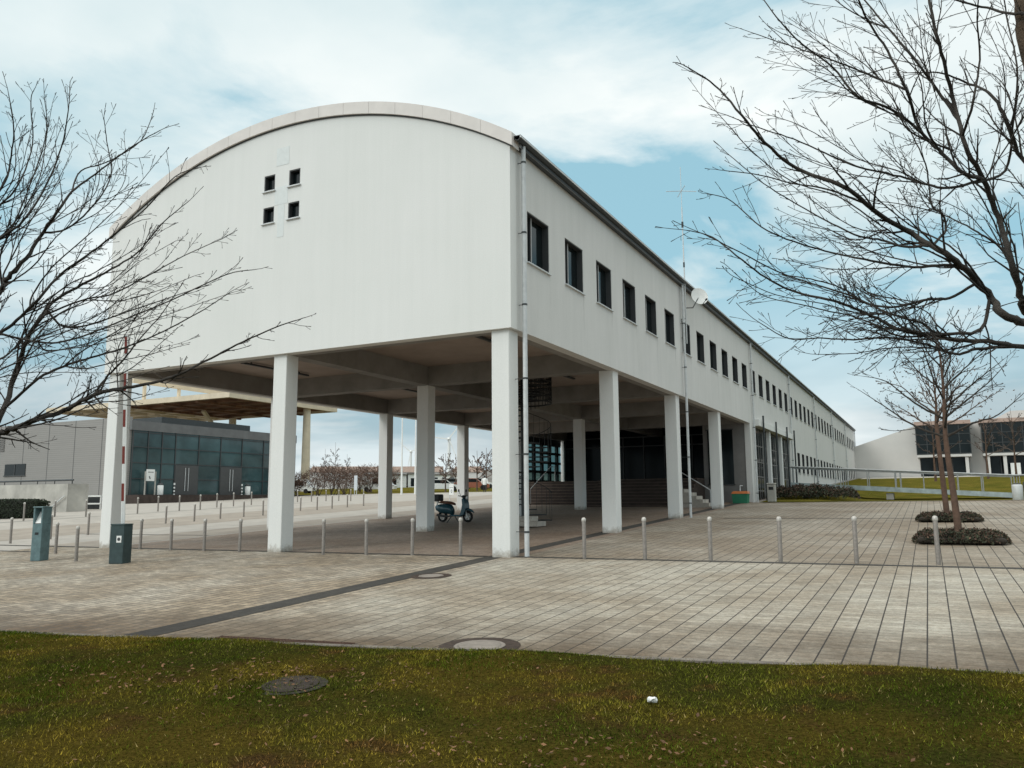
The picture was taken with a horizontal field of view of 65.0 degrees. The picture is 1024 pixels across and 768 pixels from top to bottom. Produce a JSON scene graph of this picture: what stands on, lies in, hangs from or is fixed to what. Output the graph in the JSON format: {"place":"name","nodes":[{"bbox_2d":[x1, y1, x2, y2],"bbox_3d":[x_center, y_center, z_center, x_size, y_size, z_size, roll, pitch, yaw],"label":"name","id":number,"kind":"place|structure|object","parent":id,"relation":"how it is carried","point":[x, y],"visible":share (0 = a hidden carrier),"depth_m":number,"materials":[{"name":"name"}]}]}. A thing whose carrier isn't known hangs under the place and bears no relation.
{"place":"outdoors","nodes":[
{"label":"outdoors","id":0,"kind":"place"},
{"bbox_2d":[0,492,491,550],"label":"road","id":1,"kind":"structure","parent":0,"point":[147,509],"depth_m":44.79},
{"bbox_2d":[0,498,50,518],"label":"hedge","id":2,"kind":"object","parent":1,"relation":"on","point":[10,508],"visible":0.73,"depth_m":41.53,"materials":[{"name":"green"}]},
{"bbox_2d":[87,495,101,508],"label":"sign","id":3,"kind":"object","parent":1,"relation":"on","point":[94,501],"visible":0.36,"depth_m":54.41,"materials":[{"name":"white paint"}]},
{"bbox_2d":[400,418,402,494],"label":"flagpole","id":4,"kind":"object","parent":1,"relation":"on","point":[401,491],"visible":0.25,"depth_m":85.39,"materials":[{"name":"metal"}]},
{"bbox_2d":[414,420,416,493],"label":"flagpole","id":5,"kind":"object","parent":1,"relation":"on","point":[415,461],"visible":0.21,"depth_m":85.30,"materials":[{"name":"metal"}]},
{"bbox_2d":[0,495,491,540],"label":"road","id":6,"kind":"structure","parent":0,"point":[26,533],"depth_m":40.25,"materials":[{"name":"asphalt"}]},
{"bbox_2d":[0,546,515,636],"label":"forecourt","id":7,"kind":"structure","parent":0,"point":[91,590],"depth_m":15.04,"materials":[{"name":"stone"}]},
{"bbox_2d":[30,506,52,560],"bbox_3d":[-12.146,3.855,20.749,0.300,1.375,0.350,-2,-8,9],"label":"ticket machine","id":8,"kind":"object","parent":7,"relation":"on","point":[41,529],"visible":1,"depth_m":20.66,"materials":[{"name":"blue paint"}]},
{"bbox_2d":[54,522,59,553],"bbox_3d":[-12.840,4.349,22.679,0.100,0.900,0.100,0,-8,0],"label":"bollard","id":9,"kind":"object","parent":7,"relation":"on","point":[56,537],"visible":0.98,"depth_m":22.66,"materials":[{"name":"metal"}]},
{"bbox_2d":[74,526,79,561],"bbox_3d":[-10.915,4.015,20.186,0.100,0.900,0.100,3,-9,-23],"label":"bollard","id":10,"kind":"object","parent":7,"relation":"on","point":[77,543],"visible":0.97,"depth_m":20.16,"materials":[{"name":"metal"}]},
{"bbox_2d":[109,335,132,563],"bbox_3d":[-9.484,1.530,19.739,0.525,5.618,0.431,-2,-8,11],"label":"parking barrier","id":11,"kind":"object","parent":7,"relation":"on","point":[120,548],"visible":0.92,"depth_m":19.38,"materials":[{"name":"metal"}]},
{"bbox_2d":[138,519,143,548],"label":"bollard","id":12,"kind":"object","parent":7,"relation":"on","point":[141,533],"visible":0.96,"depth_m":23.37,"materials":[{"name":"metal"}]},
{"bbox_2d":[0,71,315,450],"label":"bare tree","id":13,"kind":"object","parent":7,"relation":"on","point":[5,282],"visible":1,"depth_m":7.43,"materials":[{"name":"brown plant"}]},
{"bbox_2d":[169,519,173,549],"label":"bollard","id":14,"kind":"object","parent":7,"relation":"on","point":[171,534],"visible":0.92,"depth_m":22.66,"materials":[{"name":"metal"}]},
{"bbox_2d":[202,519,206,550],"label":"bollard","id":15,"kind":"object","parent":7,"relation":"on","point":[204,534],"visible":0.98,"depth_m":22.06,"materials":[{"name":"metal"}]},
{"bbox_2d":[238,519,242,551],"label":"bollard","id":16,"kind":"object","parent":7,"relation":"on","point":[240,535],"visible":1,"depth_m":21.47,"materials":[{"name":"metal"}]},
{"bbox_2d":[10,545,484,556],"bbox_3d":[-10.895,4.812,23.575,23.200,0.143,0.180,-5,-9,27],"label":"paving band","id":17,"kind":"object","parent":7,"relation":"on","point":[284,551],"visible":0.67,"depth_m":20.96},
{"bbox_2d":[322,519,325,554],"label":"bollard","id":18,"kind":"object","parent":7,"relation":"on","point":[323,534],"visible":0.95,"depth_m":20.03,"materials":[{"name":"metal"}]},
{"bbox_2d":[364,519,368,555],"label":"bollard","id":19,"kind":"object","parent":7,"relation":"on","point":[366,521],"visible":0.94,"depth_m":19.48,"materials":[{"name":"metal"}]},
{"bbox_2d":[410,518,414,555],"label":"bollard","id":20,"kind":"object","parent":7,"relation":"on","point":[412,536],"visible":0.92,"depth_m":19.16,"materials":[{"name":"metal"}]},
{"bbox_2d":[410,573,450,578],"bbox_3d":[-1.516,3.588,15.039,0.780,0.020,0.780,-6,-8,36],"label":"manhole cover","id":21,"kind":"object","parent":7,"relation":"on","point":[431,575],"visible":1,"depth_m":15.01,"materials":[{"name":"metal"}]},
{"bbox_2d":[125,503,740,635],"bbox_3d":[-1.022,3.785,16.933,0.450,2.162,57.600,-5,-9,27],"label":"paving band","id":22,"kind":"object","parent":7,"relation":"on","point":[207,620],"visible":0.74,"depth_m":13.14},
{"bbox_2d":[515,556,1023,568],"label":"paving band","id":23,"kind":"object","parent":7,"relation":"on","point":[785,562],"visible":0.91,"depth_m":15.33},
{"bbox_2d":[581,517,585,558],"bbox_3d":[1.553,3.329,17.327,0.100,0.900,0.100,-4,-9,24],"label":"bollard","id":24,"kind":"object","parent":23,"relation":"on","point":[583,519],"visible":0.95,"depth_m":17.30,"materials":[{"name":"metal"}]},
{"bbox_2d":[641,517,646,559],"bbox_3d":[2.769,3.237,16.820,0.100,0.900,0.100,2,-8,-20],"label":"bollard","id":25,"kind":"object","parent":23,"relation":"on","point":[643,519],"visible":0.98,"depth_m":16.79,"materials":[{"name":"metal"}]},
{"bbox_2d":[49,503,491,546],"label":"road","id":26,"kind":"structure","parent":0,"point":[159,537],"depth_m":31.37,"materials":[{"name":"concrete"}]},
{"bbox_2d":[81,506,491,546],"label":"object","id":27,"kind":"structure","parent":0,"point":[263,530],"depth_m":30.02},
{"bbox_2d":[294,487,491,494],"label":"grass verge","id":28,"kind":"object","parent":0,"point":[397,490],"depth_m":107.24,"materials":[{"name":"plant"}]},
{"bbox_2d":[294,471,307,494],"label":"bare shrub","id":29,"kind":"object","parent":28,"relation":"on","point":[298,481],"visible":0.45,"depth_m":100.06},
{"bbox_2d":[347,465,371,492],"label":"bare shrub","id":30,"kind":"object","parent":28,"relation":"on","point":[359,487],"visible":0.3,"depth_m":103.98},
{"bbox_2d":[353,464,378,492],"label":"bare shrub","id":31,"kind":"object","parent":28,"relation":"on","point":[369,477],"visible":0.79,"depth_m":99.78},
{"bbox_2d":[360,477,396,491],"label":"parked van","id":32,"kind":"object","parent":28,"relation":"on","point":[376,487],"visible":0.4,"depth_m":104.28,"materials":[{"name":"white"}]},
{"bbox_2d":[368,467,403,485],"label":"bare shrub","id":33,"kind":"object","parent":28,"relation":"on","point":[396,477],"visible":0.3,"depth_m":100.16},
{"bbox_2d":[435,453,456,491],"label":"bare tree","id":34,"kind":"object","parent":28,"relation":"on","point":[443,471],"visible":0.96,"depth_m":92.23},
{"bbox_2d":[435,479,456,490],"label":"parked car","id":35,"kind":"object","parent":28,"relation":"on","point":[439,484],"visible":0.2,"depth_m":94.30,"materials":[{"name":"white"}]},
{"bbox_2d":[454,478,489,489],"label":"parked car","id":36,"kind":"object","parent":28,"relation":"on","point":[472,482],"visible":0.4,"depth_m":97.29,"materials":[{"name":"brown"}]},
{"bbox_2d":[469,453,489,490],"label":"bare tree","id":37,"kind":"object","parent":28,"relation":"on","point":[478,471],"visible":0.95,"depth_m":92.18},
{"bbox_2d":[476,449,491,489],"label":"bare tree","id":38,"kind":"object","parent":28,"relation":"on","point":[486,459],"visible":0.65,"depth_m":95.38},
{"bbox_2d":[0,478,860,522],"bbox_3d":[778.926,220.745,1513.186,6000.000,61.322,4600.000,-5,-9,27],"label":"ground","id":39,"kind":"structure","parent":0,"point":[760,501],"depth_m":44.78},
{"bbox_2d":[0,479,88,511],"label":"retaining wall","id":40,"kind":"structure","parent":39,"relation":"on","point":[72,497],"depth_m":50.74,"materials":[{"name":"concrete"}]},
{"bbox_2d":[144,469,155,494],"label":"notice board","id":41,"kind":"object","parent":39,"relation":"on","point":[150,474],"visible":1,"depth_m":76.18,"materials":[{"name":"white paint"}]},
{"bbox_2d":[0,417,308,503],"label":"pavilion","id":42,"kind":"structure","parent":39,"relation":"on","point":[193,460],"depth_m":81.33,"materials":[{"name":"teal glass"}]},
{"bbox_2d":[3,464,25,476],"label":"window","id":43,"kind":"structure","parent":42,"relation":"in","point":[10,469],"depth_m":83.17,"materials":[{"name":"grey glass"}]},
{"bbox_2d":[175,465,197,494],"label":"door","id":44,"kind":"structure","parent":42,"relation":"in","point":[186,477],"depth_m":80.96,"materials":[{"name":"metal"}]},
{"bbox_2d":[220,467,241,494],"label":"door","id":45,"kind":"structure","parent":42,"relation":"in","point":[230,477],"depth_m":86.12,"materials":[{"name":"metal"}]},
{"bbox_2d":[46,378,336,491],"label":"canopy roof","id":46,"kind":"structure","parent":39,"relation":"on","point":[214,405],"depth_m":126.05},
{"bbox_2d":[299,463,335,495],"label":"bare shrub","id":47,"kind":"object","parent":39,"relation":"on","point":[307,475],"visible":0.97,"depth_m":91.98,"materials":[{"name":"plant"}]},
{"bbox_2d":[310,466,338,488],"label":"house","id":48,"kind":"structure","parent":39,"relation":"on","point":[323,479],"depth_m":420.03,"materials":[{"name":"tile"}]},
{"bbox_2d":[313,462,348,494],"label":"bare shrub","id":49,"kind":"object","parent":39,"relation":"on","point":[330,485],"visible":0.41,"depth_m":94.90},
{"bbox_2d":[326,465,363,494],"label":"bare shrub","id":50,"kind":"object","parent":39,"relation":"on","point":[341,476],"visible":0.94,"depth_m":93.03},
{"bbox_2d":[365,474,407,487],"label":"building","id":51,"kind":"structure","parent":39,"relation":"on","point":[405,481],"depth_m":140.14,"materials":[{"name":"white paint"}]},
{"bbox_2d":[392,466,414,473],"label":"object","id":52,"kind":"structure","parent":39,"relation":"on","point":[408,469],"depth_m":432.49,"materials":[{"name":"tile"}]},
{"bbox_2d":[435,428,456,471],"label":"wind turbine","id":53,"kind":"object","parent":39,"relation":"on","point":[448,439],"visible":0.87,"depth_m":905.27,"materials":[{"name":"white paint"}]},
{"bbox_2d":[454,466,481,477],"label":"house","id":54,"kind":"structure","parent":39,"relation":"on","point":[472,474],"depth_m":430.33,"materials":[{"name":"tile"}]},
{"bbox_2d":[99,101,855,557],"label":"office building","id":55,"kind":"structure","parent":39,"relation":"on","point":[459,271],"depth_m":23.35,"materials":[{"name":"paint"}]},
{"bbox_2d":[260,207,274,225],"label":"window","id":56,"kind":"structure","parent":55,"relation":"in","point":[268,218],"depth_m":22.61,"materials":[{"name":"black glass"}]},
{"bbox_2d":[261,175,275,193],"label":"window","id":57,"kind":"structure","parent":55,"relation":"in","point":[269,180],"depth_m":22.74,"materials":[{"name":"black glass"}]},
{"bbox_2d":[285,201,299,220],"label":"window","id":58,"kind":"structure","parent":55,"relation":"in","point":[293,211],"depth_m":22.20,"materials":[{"name":"black glass"}]},
{"bbox_2d":[286,168,300,187],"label":"window","id":59,"kind":"structure","parent":55,"relation":"in","point":[294,180],"depth_m":22.32,"materials":[{"name":"black glass"}]},
{"bbox_2d":[527,212,551,275],"bbox_3d":[0.600,-3.504,20.208,0.260,1.318,1.350,-5,-9,27],"label":"window","id":60,"kind":"structure","parent":55,"relation":"in","point":[537,231],"depth_m":20.52,"materials":[{"name":"black glass"}]},
{"bbox_2d":[565,239,585,295],"bbox_3d":[1.658,-3.221,22.241,0.260,1.318,1.350,-5,-9,27],"label":"window","id":61,"kind":"structure","parent":55,"relation":"in","point":[573,254],"depth_m":22.59,"materials":[{"name":"black glass"}]},
{"bbox_2d":[596,260,613,311],"bbox_3d":[2.716,-2.939,24.273,0.260,1.318,1.350,-5,-9,27],"label":"window","id":62,"kind":"structure","parent":55,"relation":"in","point":[603,274],"depth_m":24.66,"materials":[{"name":"black glass"}]},
{"bbox_2d":[622,279,637,325],"bbox_3d":[3.774,-2.657,26.306,0.260,1.318,1.350,-5,-9,27],"label":"window","id":63,"kind":"structure","parent":55,"relation":"in","point":[629,314],"depth_m":26.73,"materials":[{"name":"black glass"}]},
{"bbox_2d":[645,295,658,337],"bbox_3d":[4.832,-2.374,28.339,0.260,1.318,1.350,-5,-9,27],"label":"window","id":64,"kind":"structure","parent":55,"relation":"in","point":[650,305],"depth_m":28.79,"materials":[{"name":"black glass"}]},
{"bbox_2d":[664,308,676,347],"bbox_3d":[5.890,-2.092,30.372,0.260,1.318,1.350,-5,-9,27],"label":"window","id":65,"kind":"structure","parent":55,"relation":"in","point":[669,317],"depth_m":30.84,"materials":[{"name":"black glass"}]},
{"bbox_2d":[666,167,695,343],"bbox_3d":[6.858,-5.200,32.163,0.895,7.300,0.895,-8,-11,43],"label":"antenna mast","id":66,"kind":"object","parent":55,"relation":"attached to","point":[682,226],"visible":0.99,"depth_m":32.13,"materials":[{"name":"metal"}]},
{"bbox_2d":[686,288,707,308],"bbox_3d":[7.399,-3.435,32.260,1.091,0.967,0.478,1,-8,-8],"label":"satellite dish","id":67,"kind":"object","parent":66,"relation":"attached to","point":[699,295],"visible":1,"depth_m":32.47,"materials":[{"name":"white paint"}]},
{"bbox_2d":[681,320,691,357],"bbox_3d":[6.947,-1.810,32.404,0.260,1.318,1.350,-5,-9,27],"label":"window","id":68,"kind":"structure","parent":55,"relation":"in","point":[688,330],"depth_m":32.91,"materials":[{"name":"black glass"}]},
{"bbox_2d":[696,331,706,365],"bbox_3d":[8.005,-1.528,34.437,0.260,1.318,1.350,-5,-9,27],"label":"window","id":69,"kind":"structure","parent":55,"relation":"in","point":[700,341],"depth_m":34.93,"materials":[{"name":"black glass"}]},
{"bbox_2d":[709,340,718,372],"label":"window","id":70,"kind":"structure","parent":55,"relation":"in","point":[713,362],"depth_m":36.97,"materials":[{"name":"black glass"}]},
{"bbox_2d":[706,429,735,485],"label":"side window","id":71,"kind":"structure","parent":55,"relation":"in","point":[726,434],"depth_m":43.26,"materials":[{"name":"black glass"}]},
{"bbox_2d":[721,348,729,378],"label":"window","id":72,"kind":"structure","parent":55,"relation":"in","point":[724,354],"depth_m":39.01,"materials":[{"name":"black glass"}]},
{"bbox_2d":[732,356,739,384],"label":"window","id":73,"kind":"structure","parent":55,"relation":"in","point":[734,361],"depth_m":41.05,"materials":[{"name":"black glass"}]},
{"bbox_2d":[742,363,748,389],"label":"window","id":74,"kind":"structure","parent":55,"relation":"in","point":[744,375],"depth_m":43.08,"materials":[{"name":"black glass"}]},
{"bbox_2d":[854,410,1023,477],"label":"exhibition hall","id":75,"kind":"structure","parent":39,"relation":"on","point":[899,450],"depth_m":97.92,"materials":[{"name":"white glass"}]},
{"bbox_2d":[132,499,763,555],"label":"covered floor","id":76,"kind":"structure","parent":0,"point":[392,535],"depth_m":26.11,"materials":[{"name":"concrete"}]},
{"bbox_2d":[434,489,473,522],"bbox_3d":[-2.331,4.872,32.108,1.880,1.308,0.689,-5,-9,28],"label":"scooter","id":77,"kind":"object","parent":76,"relation":"on","point":[444,508],"visible":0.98,"depth_m":32.04,"materials":[{"name":"blue"}]},
{"bbox_2d":[458,517,462,554],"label":"bollard","id":78,"kind":"object","parent":76,"relation":"on","point":[460,519],"visible":0.96,"depth_m":18.81,"materials":[{"name":"metal"}]},
{"bbox_2d":[518,377,551,526],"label":"spiral staircase","id":79,"kind":"structure","parent":76,"relation":"on","point":[534,521],"depth_m":29.22,"materials":[{"name":"metal"}]},
{"bbox_2d":[731,491,749,502],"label":"grit bin","id":80,"kind":"object","parent":76,"relation":"on","point":[740,496],"visible":0.92,"depth_m":41.31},
{"bbox_2d":[0,630,1023,767],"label":"lawn","id":81,"kind":"structure","parent":0,"point":[1010,758],"depth_m":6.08,"materials":[{"name":"plant"}]},
{"bbox_2d":[261,675,327,694],"bbox_3d":[-1.966,2.667,7.128,0.660,0.022,0.660,-6,-8,36],"label":"manhole cover","id":82,"kind":"object","parent":81,"relation":"on","point":[305,683],"visible":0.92,"depth_m":7.11,"materials":[{"name":"metal"}]},
{"bbox_2d":[5,633,1008,767],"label":"fallen leaves","id":83,"kind":"object","parent":81,"relation":"on","point":[575,741],"visible":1,"depth_m":6.10,"materials":[{"name":"brown plant"}]},
{"bbox_2d":[655,0,1023,389],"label":"bare tree","id":84,"kind":"object","parent":81,"relation":"on","point":[973,277],"visible":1,"depth_m":6.53,"materials":[{"name":"brown plant"}]},
{"bbox_2d":[0,0,1023,476],"label":"sky","id":85,"kind":"structure","parent":0,"point":[595,87],"materials":[{"name":"blue"}]},
{"bbox_2d":[178,557,1023,671],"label":"plaza","id":86,"kind":"structure","parent":0,"point":[952,617],"depth_m":10.50,"materials":[{"name":"stone"}]},
{"bbox_2d":[217,636,354,643],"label":"curb","id":87,"kind":"structure","parent":86,"relation":"on","point":[286,640],"depth_m":9.31,"materials":[{"name":"concrete"}]},
{"bbox_2d":[438,637,520,649],"bbox_3d":[-0.354,2.856,8.769,0.900,0.019,0.900,-6,-8,36],"label":"manhole cover","id":88,"kind":"object","parent":86,"relation":"on","point":[484,643],"visible":0.75,"depth_m":8.84,"materials":[{"name":"concrete"}]},
{"bbox_2d":[1,630,1023,673],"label":"kerb","id":89,"kind":"structure","parent":86,"relation":"on","point":[697,660],"depth_m":7.93,"materials":[{"name":"concrete"}]},
{"bbox_2d":[524,500,1023,567],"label":"plaza","id":90,"kind":"structure","parent":0,"point":[816,532],"depth_m":21.12,"materials":[{"name":"stone"}]},
{"bbox_2d":[707,517,712,560],"bbox_3d":[4.019,3.145,16.322,0.100,0.900,0.100,4,-9,-27],"label":"bollard","id":91,"kind":"object","parent":90,"relation":"on","point":[709,524],"visible":0.94,"depth_m":16.29,"materials":[{"name":"metal"}]},
{"bbox_2d":[766,483,776,501],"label":"litter bin","id":92,"kind":"object","parent":90,"relation":"on","point":[771,493],"visible":1,"depth_m":41.85,"materials":[{"name":"metal"}]},
{"bbox_2d":[776,516,782,561],"bbox_3d":[5.221,3.039,15.686,0.100,0.900,0.100,2,-8,-12],"label":"bollard","id":93,"kind":"object","parent":90,"relation":"on","point":[779,537],"visible":0.92,"depth_m":15.65,"materials":[{"name":"metal"}]},
{"bbox_2d":[851,516,858,563],"bbox_3d":[6.460,2.941,15.137,0.100,0.900,0.100,-3,-9,20],"label":"bollard","id":94,"kind":"object","parent":90,"relation":"on","point":[855,538],"visible":0.96,"depth_m":15.11,"materials":[{"name":"metal"}]},
{"bbox_2d":[932,516,940,564],"bbox_3d":[7.708,2.844,14.599,0.100,0.900,0.100,-8,-10,42],"label":"bollard","id":95,"kind":"object","parent":90,"relation":"on","point":[936,539],"visible":0.96,"depth_m":14.57,"materials":[{"name":"metal"}]},
{"bbox_2d":[876,356,1014,512],"bbox_3d":[13.668,1.633,25.280,3.893,5.380,3.669,-5,-9,27],"label":"street tree","id":96,"kind":"object","parent":90,"relation":"on","point":[946,509],"visible":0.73,"depth_m":25.54,"materials":[{"name":"brown plant"}]},
{"bbox_2d":[915,510,984,521],"bbox_3d":[13.654,4.115,25.155,1.924,0.380,1.965,-5,-9,27],"label":"shrub bed","id":97,"kind":"object","parent":90,"relation":"on","point":[967,516],"visible":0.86,"depth_m":24.53,"materials":[{"name":"green plant"}]},
{"bbox_2d":[911,527,1012,544],"bbox_3d":[10.310,3.468,18.517,2.027,0.385,1.960,-5,-9,27],"label":"shrub bed","id":98,"kind":"object","parent":90,"relation":"on","point":[973,535],"visible":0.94,"depth_m":17.91,"materials":[{"name":"green plant"}]},
{"bbox_2d":[847,305,1023,531],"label":"street tree","id":99,"kind":"object","parent":98,"relation":"on","point":[952,488],"visible":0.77,"depth_m":18.95,"materials":[{"name":"brown plant"}]},
{"bbox_2d":[762,494,866,501],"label":"grass bank","id":100,"kind":"structure","parent":0,"point":[801,499],"depth_m":44.66,"materials":[{"name":"plant"}]},
{"bbox_2d":[776,484,812,498],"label":"shrub","id":101,"kind":"object","parent":100,"relation":"on","point":[781,489],"visible":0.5,"depth_m":44.45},
{"bbox_2d":[783,483,834,497],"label":"shrub","id":102,"kind":"object","parent":100,"relation":"on","point":[813,488],"visible":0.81,"depth_m":43.94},
{"bbox_2d":[803,485,859,499],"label":"shrub","id":103,"kind":"object","parent":100,"relation":"on","point":[847,491],"visible":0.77,"depth_m":43.65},
{"bbox_2d":[835,478,892,495],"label":"grass bank","id":104,"kind":"structure","parent":0,"point":[863,482],"depth_m":75.94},
{"bbox_2d":[862,475,978,478],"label":"path","id":105,"kind":"structure","parent":0,"point":[918,477],"depth_m":95.35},
{"bbox_2d":[854,476,1023,501],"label":"grass bank","id":106,"kind":"structure","parent":0,"point":[997,484],"depth_m":57.35,"materials":[{"name":"plant"}]},
{"bbox_2d":[788,466,1023,499],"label":"railing","id":107,"kind":"object","parent":106,"relation":"on","point":[890,496],"visible":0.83,"depth_m":48.68,"materials":[{"name":"metal"}]},
{"bbox_2d":[914,415,961,480],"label":"street tree","id":108,"kind":"object","parent":106,"relation":"on","point":[934,456],"visible":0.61,"depth_m":74.32,"materials":[{"name":"brown plant"}]},
{"bbox_2d":[967,412,1013,478],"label":"street tree","id":109,"kind":"object","parent":106,"relation":"on","point":[986,446],"visible":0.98,"depth_m":78.42,"materials":[{"name":"brown plant"}]},
{"bbox_2d":[996,410,1023,477],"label":"street tree","id":110,"kind":"object","parent":106,"relation":"on","point":[1013,451],"visible":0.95,"depth_m":80.46,"materials":[{"name":"brown plant"}]},
{"bbox_2d":[1011,482,1023,499],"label":"litter bin","id":111,"kind":"object","parent":106,"relation":"on","point":[1017,491],"visible":0.83,"depth_m":39.66,"materials":[{"name":"metal"}]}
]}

